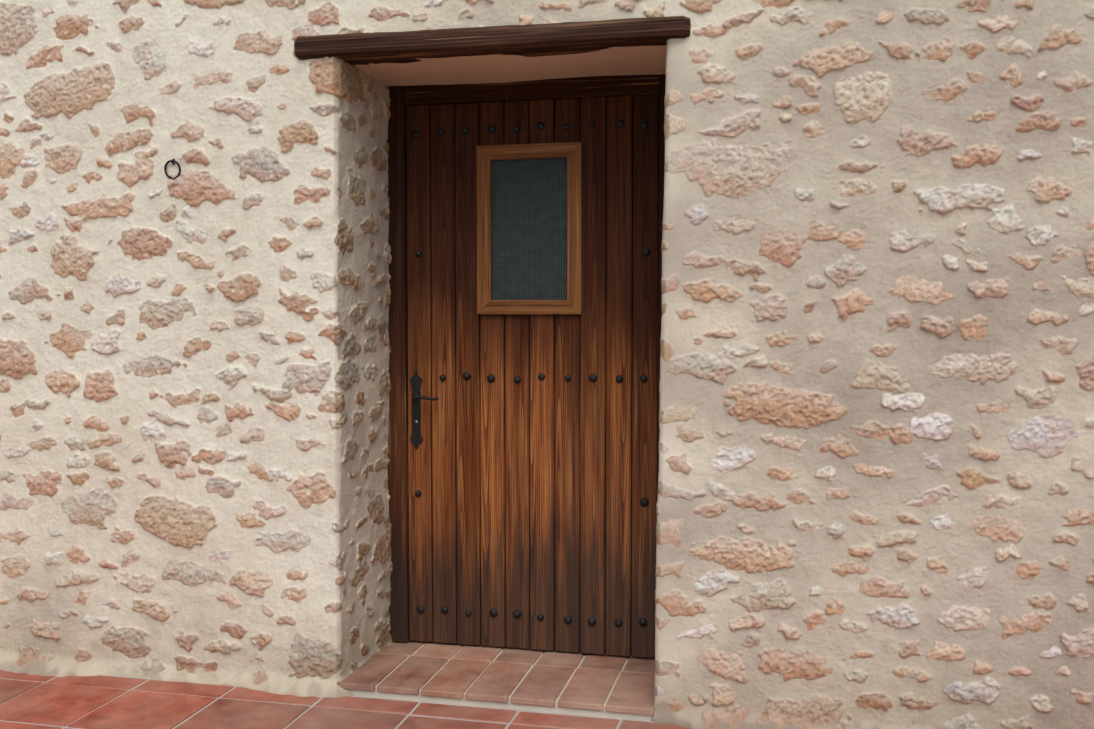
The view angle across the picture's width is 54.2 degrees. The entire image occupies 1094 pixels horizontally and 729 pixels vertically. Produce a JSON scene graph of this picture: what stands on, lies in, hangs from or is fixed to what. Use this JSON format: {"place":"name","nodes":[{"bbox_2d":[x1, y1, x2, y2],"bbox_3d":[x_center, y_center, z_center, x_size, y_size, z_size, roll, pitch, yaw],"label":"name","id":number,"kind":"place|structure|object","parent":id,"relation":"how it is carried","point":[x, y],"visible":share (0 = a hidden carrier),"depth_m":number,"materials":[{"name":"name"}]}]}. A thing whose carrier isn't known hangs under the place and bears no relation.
{"place":"outdoors","nodes":[
{"label":"outdoors","id":0,"kind":"place"},
{"label":"ground","id":1,"kind":"structure","parent":0,"visible":0},
{"bbox_2d":[0,670,690,728],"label":"patio floor","id":2,"kind":"structure","parent":1,"relation":"on","point":[27,701],"depth_m":3.45,"materials":[{"name":"tile"}]},
{"bbox_2d":[337,641,654,719],"bbox_3d":[-0.105,1.116,3.739,1.220,0.102,0.528,1,3,13],"label":"doorstep","id":3,"kind":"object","parent":2,"relation":"on","point":[604,685],"depth_m":3.64,"materials":[{"name":"tile"}]},
{"bbox_2d":[0,0,1093,728],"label":"stone wall","id":4,"kind":"structure","parent":2,"relation":"on","point":[874,506],"depth_m":3.30,"materials":[{"name":"beige stone"}]},
{"bbox_2d":[164,159,180,178],"bbox_3d":[-1.278,-0.668,3.651,0.055,0.073,0.058,-1,3,-17],"label":"tether ring","id":5,"kind":"object","parent":4,"relation":"attached to","point":[173,161],"visible":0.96,"depth_m":3.64,"materials":[{"name":"black metal"}]},
{"bbox_2d":[294,16,690,64],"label":"lintel beam","id":6,"kind":"structure","parent":4,"relation":"attached to","point":[537,40],"depth_m":3.38,"materials":[{"name":"brown wood"}]},
{"bbox_2d":[355,45,666,85],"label":"recess soffit","id":7,"kind":"structure","parent":4,"relation":"part of","point":[610,61],"depth_m":3.62,"materials":[{"name":"paint"}]},
{"bbox_2d":[387,74,665,658],"bbox_3d":[-0.061,0.015,3.888,1.154,2.086,0.107,1,3,13],"label":"door","id":8,"kind":"structure","parent":4,"relation":"in","point":[525,242],"depth_m":3.89,"materials":[{"name":"brown wood"}]}
]}

